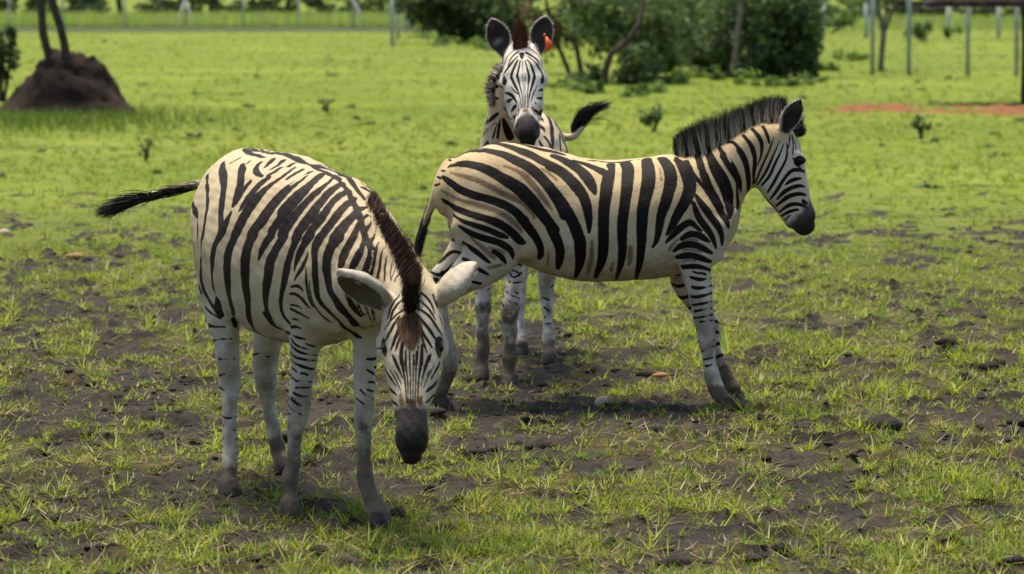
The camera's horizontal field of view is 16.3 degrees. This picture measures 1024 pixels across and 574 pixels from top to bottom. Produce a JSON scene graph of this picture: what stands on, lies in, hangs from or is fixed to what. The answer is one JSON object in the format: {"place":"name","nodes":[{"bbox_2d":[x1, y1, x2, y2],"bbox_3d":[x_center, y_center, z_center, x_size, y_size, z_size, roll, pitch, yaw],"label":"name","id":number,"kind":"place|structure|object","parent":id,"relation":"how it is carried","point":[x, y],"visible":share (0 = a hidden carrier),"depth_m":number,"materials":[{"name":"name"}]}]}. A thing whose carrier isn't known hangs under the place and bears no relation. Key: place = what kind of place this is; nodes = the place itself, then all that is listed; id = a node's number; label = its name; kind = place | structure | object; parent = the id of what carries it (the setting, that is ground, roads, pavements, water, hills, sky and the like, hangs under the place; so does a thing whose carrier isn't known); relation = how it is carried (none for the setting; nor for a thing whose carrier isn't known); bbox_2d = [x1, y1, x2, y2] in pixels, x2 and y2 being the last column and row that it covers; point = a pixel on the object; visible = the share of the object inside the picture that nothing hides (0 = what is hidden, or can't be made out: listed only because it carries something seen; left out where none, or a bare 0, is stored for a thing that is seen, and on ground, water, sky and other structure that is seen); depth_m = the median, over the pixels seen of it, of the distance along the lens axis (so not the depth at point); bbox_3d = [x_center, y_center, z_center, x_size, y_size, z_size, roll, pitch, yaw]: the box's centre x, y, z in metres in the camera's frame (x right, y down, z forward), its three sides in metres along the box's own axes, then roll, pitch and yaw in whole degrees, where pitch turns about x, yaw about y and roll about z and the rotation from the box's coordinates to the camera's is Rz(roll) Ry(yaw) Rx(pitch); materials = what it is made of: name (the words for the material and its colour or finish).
{"place":"outdoors","nodes":[
{"label":"outdoors","id":0,"kind":"place"},
{"bbox_2d":[0,7,1021,140],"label":"tall grass","id":1,"kind":"structure","parent":0,"point":[138,19],"depth_m":185.75,"materials":[{"name":"green plant"}]},
{"bbox_2d":[0,0,1023,573],"bbox_3d":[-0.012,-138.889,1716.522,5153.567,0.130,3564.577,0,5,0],"label":"ground","id":2,"kind":"structure","parent":0,"point":[200,58],"depth_m":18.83,"materials":[{"name":"green plant"}]},
{"bbox_2d":[0,23,20,101],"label":"leafy bush","id":3,"kind":"object","parent":2,"relation":"on","point":[7,49],"visible":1,"depth_m":54.85,"materials":[{"name":"green plant"}]},
{"bbox_2d":[0,0,21,13],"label":"distant tree","id":4,"kind":"object","parent":2,"relation":"on","point":[4,5],"visible":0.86,"depth_m":248.74,"materials":[{"name":"green plant"}]},
{"bbox_2d":[10,0,57,14],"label":"distant tree","id":5,"kind":"object","parent":2,"relation":"on","point":[29,4],"visible":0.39,"depth_m":261.12,"materials":[{"name":"green plant"}]},
{"bbox_2d":[27,0,109,14],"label":"distant tree","id":6,"kind":"object","parent":2,"relation":"on","point":[100,7],"visible":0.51,"depth_m":239.52,"materials":[{"name":"green plant"}]},
{"bbox_2d":[0,48,138,113],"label":"termite mound","id":7,"kind":"object","parent":2,"relation":"on","point":[78,79],"visible":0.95,"depth_m":53.88,"materials":[{"name":"brown soil"}]},
{"bbox_2d":[38,0,70,66],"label":"slender tree","id":8,"kind":"object","parent":7,"relation":"on","point":[62,36],"visible":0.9,"depth_m":54.15,"materials":[{"name":"brown plant"}]},
{"bbox_2d":[66,253,83,257],"bbox_3d":[-2.979,-0.216,24.431,0.103,0.038,0.085,2,5,19],"label":"wood chip","id":9,"kind":"object","parent":2,"relation":"on","point":[75,255],"visible":1,"depth_m":24.40,"materials":[{"name":"beige wood"}]},
{"bbox_2d":[66,2,89,11],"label":"distant tree","id":10,"kind":"object","parent":2,"relation":"on","point":[81,8],"visible":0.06,"depth_m":267.37,"materials":[{"name":"green plant"}]},
{"bbox_2d":[76,0,187,16],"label":"distant tree","id":11,"kind":"object","parent":2,"relation":"on","point":[118,5],"visible":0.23,"depth_m":248.75,"materials":[{"name":"green plant"}]},
{"bbox_2d":[138,137,154,160],"bbox_3d":[-3.938,-1.485,38.592,0.187,0.274,0.185,0,5,0],"label":"spindly weed","id":12,"kind":"object","parent":2,"relation":"on","point":[146,156],"visible":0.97,"depth_m":38.58,"materials":[{"name":"green plant"}]},
{"bbox_2d":[132,0,167,14],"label":"distant tree","id":13,"kind":"object","parent":2,"relation":"on","point":[143,6],"visible":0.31,"depth_m":272.04,"materials":[{"name":"green plant"}]},
{"bbox_2d":[153,0,216,15],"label":"distant tree","id":14,"kind":"object","parent":2,"relation":"on","point":[173,5],"visible":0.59,"depth_m":244.70,"materials":[{"name":"green plant"}]},
{"bbox_2d":[0,27,436,31],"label":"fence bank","id":15,"kind":"structure","parent":2,"relation":"on","point":[211,29],"depth_m":168.92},
{"bbox_2d":[0,0,420,29],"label":"wire fence","id":16,"kind":"object","parent":15,"relation":"on","point":[185,3],"visible":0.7,"depth_m":180.27,"materials":[{"name":"grey metal"}]},
{"bbox_2d":[196,0,256,14],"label":"distant tree","id":17,"kind":"object","parent":2,"relation":"on","point":[217,5],"visible":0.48,"depth_m":259.86,"materials":[{"name":"green plant"}]},
{"bbox_2d":[235,0,268,15],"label":"distant tree","id":18,"kind":"object","parent":2,"relation":"on","point":[252,4],"visible":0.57,"depth_m":249.57,"materials":[{"name":"green plant"}]},
{"bbox_2d":[256,0,297,15],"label":"distant tree","id":19,"kind":"object","parent":2,"relation":"on","point":[270,4],"visible":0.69,"depth_m":274.43,"materials":[{"name":"green plant"}]},
{"bbox_2d":[93,148,478,530],"bbox_3d":[-0.747,0.159,12.765,0.628,1.267,2.616,-2,5,-28],"label":"zebra","id":20,"kind":"object","parent":2,"relation":"on","point":[307,259],"visible":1,"depth_m":12.28,"materials":[{"name":"black"}]},
{"bbox_2d":[292,0,345,16],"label":"distant tree","id":21,"kind":"object","parent":2,"relation":"on","point":[327,8],"visible":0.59,"depth_m":247.45,"materials":[{"name":"green plant"}]},
{"bbox_2d":[317,97,334,112],"bbox_3d":[-2.788,-2.716,53.760,0.258,0.257,0.216,3,6,32],"label":"spindly weed","id":22,"kind":"object","parent":2,"relation":"on","point":[324,107],"visible":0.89,"depth_m":53.76,"materials":[{"name":"green plant"}]},
{"bbox_2d":[338,0,368,16],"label":"distant tree","id":23,"kind":"object","parent":2,"relation":"on","point":[348,3],"visible":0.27,"depth_m":259.63,"materials":[{"name":"green plant"}]},
{"bbox_2d":[348,0,394,19],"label":"distant tree","id":24,"kind":"object","parent":2,"relation":"on","point":[367,7],"visible":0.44,"depth_m":239.38,"materials":[{"name":"green plant"}]},
{"bbox_2d":[390,0,406,45],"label":"wire fence","id":25,"kind":"object","parent":2,"relation":"on","point":[397,20],"visible":0.71,"depth_m":121.79,"materials":[{"name":"grey metal"}]},
{"bbox_2d":[381,0,545,42],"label":"dark thicket","id":26,"kind":"object","parent":2,"relation":"on","point":[449,18],"visible":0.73,"depth_m":130.31,"materials":[{"name":"green plant"}]},
{"bbox_2d":[498,447,503,488],"bbox_3d":[-0.042,0.663,13.149,0.008,0.108,0.380,0,5,-3],"label":"twig","id":27,"kind":"object","parent":2,"relation":"on","point":[501,473],"visible":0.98,"depth_m":13.10,"materials":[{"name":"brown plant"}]},
{"bbox_2d":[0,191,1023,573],"bbox_3d":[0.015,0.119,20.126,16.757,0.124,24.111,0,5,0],"label":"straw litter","id":28,"kind":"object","parent":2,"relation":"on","point":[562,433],"visible":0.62,"depth_m":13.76,"materials":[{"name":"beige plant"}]},
{"bbox_2d":[0,207,1023,573],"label":"mud clods","id":29,"kind":"object","parent":2,"relation":"on","point":[680,559],"visible":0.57,"depth_m":14.83,"materials":[{"name":"brown soil"}]},
{"bbox_2d":[0,39,1023,188],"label":"pasture weeds","id":30,"kind":"object","parent":2,"relation":"on","point":[926,185],"visible":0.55,"depth_m":49.02,"materials":[{"name":"green plant"}]},
{"bbox_2d":[472,15,614,386],"bbox_3d":[0.063,-0.443,17.100,0.524,1.724,2.036,1,5,12],"label":"zebra","id":31,"kind":"object","parent":2,"relation":"on","point":[517,78],"visible":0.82,"depth_m":16.45,"materials":[{"name":"black"}]},
{"bbox_2d":[507,0,595,73],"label":"dry tree","id":32,"kind":"object","parent":2,"relation":"on","point":[558,27],"visible":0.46,"depth_m":79.69,"materials":[{"name":"green plant"}]},
{"bbox_2d":[595,396,612,405],"bbox_3d":[0.405,0.498,15.751,0.082,0.044,0.049,0,5,0],"label":"stone","id":33,"kind":"object","parent":2,"relation":"on","point":[604,399],"visible":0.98,"depth_m":15.73,"materials":[{"name":"grey stone"}]},
{"bbox_2d":[414,93,815,410],"bbox_3d":[0.443,-0.162,15.719,1.771,1.394,0.558,0,5,0],"label":"zebra","id":34,"kind":"object","parent":2,"relation":"on","point":[504,208],"visible":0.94,"depth_m":15.53,"materials":[{"name":"black"}]},
{"bbox_2d":[551,0,702,84],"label":"bush","id":35,"kind":"object","parent":2,"relation":"on","point":[657,52],"visible":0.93,"depth_m":71.53,"materials":[{"name":"green plant"}]},
{"bbox_2d":[407,29,869,96],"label":"undergrowth","id":36,"kind":"object","parent":2,"relation":"on","point":[594,87],"visible":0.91,"depth_m":71.00,"materials":[{"name":"green plant"}]},
{"bbox_2d":[638,103,666,131],"bbox_3d":[1.846,-2.186,46.352,0.429,0.408,0.363,4,6,42],"label":"broadleaf weed","id":37,"kind":"object","parent":2,"relation":"on","point":[650,118],"visible":1,"depth_m":46.33,"materials":[{"name":"green plant"}]},
{"bbox_2d":[652,372,667,376],"bbox_3d":[0.699,0.411,16.854,0.070,0.022,0.063,3,5,30],"label":"wood chip","id":38,"kind":"object","parent":2,"relation":"on","point":[661,374],"visible":1,"depth_m":16.84,"materials":[{"name":"beige wood"}]},
{"bbox_2d":[622,0,733,63],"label":"background tree","id":39,"kind":"object","parent":2,"relation":"on","point":[689,5],"visible":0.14,"depth_m":90.70,"materials":[{"name":"green plant"}]},
{"bbox_2d":[681,0,836,77],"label":"broad tree","id":40,"kind":"object","parent":2,"relation":"on","point":[740,34],"visible":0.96,"depth_m":75.93,"materials":[{"name":"green plant"}]},
{"bbox_2d":[814,0,888,30],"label":"light green tree","id":41,"kind":"object","parent":2,"relation":"on","point":[839,19],"visible":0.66,"depth_m":169.21,"materials":[{"name":"green plant"}]},
{"bbox_2d":[838,0,896,70],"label":"pale stemmed tree","id":42,"kind":"object","parent":2,"relation":"on","point":[884,25],"visible":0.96,"depth_m":82.74,"materials":[{"name":"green plant"}]},
{"bbox_2d":[855,0,912,18],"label":"distant tree","id":43,"kind":"object","parent":2,"relation":"on","point":[901,4],"visible":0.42,"depth_m":235.64,"materials":[{"name":"green plant"}]},
{"bbox_2d":[902,19,933,42],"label":"round bush","id":44,"kind":"object","parent":2,"relation":"on","point":[921,34],"visible":0.93,"depth_m":127.62,"materials":[{"name":"green plant"}]},
{"bbox_2d":[816,2,1020,37],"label":"wire fence","id":45,"kind":"object","parent":2,"relation":"on","point":[998,22],"visible":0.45,"depth_m":144.34,"materials":[{"name":"grey metal"}]},
{"bbox_2d":[819,103,1023,115],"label":"red soil","id":46,"kind":"structure","parent":2,"relation":"on","point":[896,107],"depth_m":55.39,"materials":[{"name":"red soil"}]},
{"bbox_2d":[910,113,933,138],"bbox_3d":[5.062,-1.998,44.317,0.272,0.363,0.279,2,5,27],"label":"broadleaf weed","id":47,"kind":"object","parent":2,"relation":"on","point":[915,124],"visible":1,"depth_m":44.33,"materials":[{"name":"green plant"}]},
{"bbox_2d":[912,0,960,18],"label":"distant tree","id":48,"kind":"object","parent":2,"relation":"on","point":[917,4],"visible":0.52,"depth_m":235.63,"materials":[{"name":"green plant"}]},
{"bbox_2d":[870,0,1018,75],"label":"wire fence","id":49,"kind":"object","parent":2,"relation":"on","point":[968,23],"visible":0.91,"depth_m":78.36,"materials":[{"name":"grey metal"}]},
{"bbox_2d":[942,26,965,37],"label":"round bush","id":50,"kind":"object","parent":2,"relation":"on","point":[948,31],"visible":1,"depth_m":137.64,"materials":[{"name":"green plant"}]},
{"bbox_2d":[913,7,1006,17],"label":"distant tree","id":51,"kind":"object","parent":2,"relation":"on","point":[972,12],"visible":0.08,"depth_m":257.14,"materials":[{"name":"green plant"}]},
{"bbox_2d":[923,0,1023,104],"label":"shelter","id":52,"kind":"object","parent":2,"relation":"on","point":[973,3],"visible":0.83,"depth_m":57.51,"materials":[{"name":"brown wood"}]},
{"bbox_2d":[956,7,1014,18],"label":"distant tree","id":53,"kind":"object","parent":2,"relation":"on","point":[988,12],"visible":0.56,"depth_m":239.60,"materials":[{"name":"green plant"}]},
{"bbox_2d":[3,28,1021,97],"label":"pasture grass","id":54,"kind":"structure","parent":0,"point":[467,74],"depth_m":87.94,"materials":[{"name":"green plant"}]}
]}

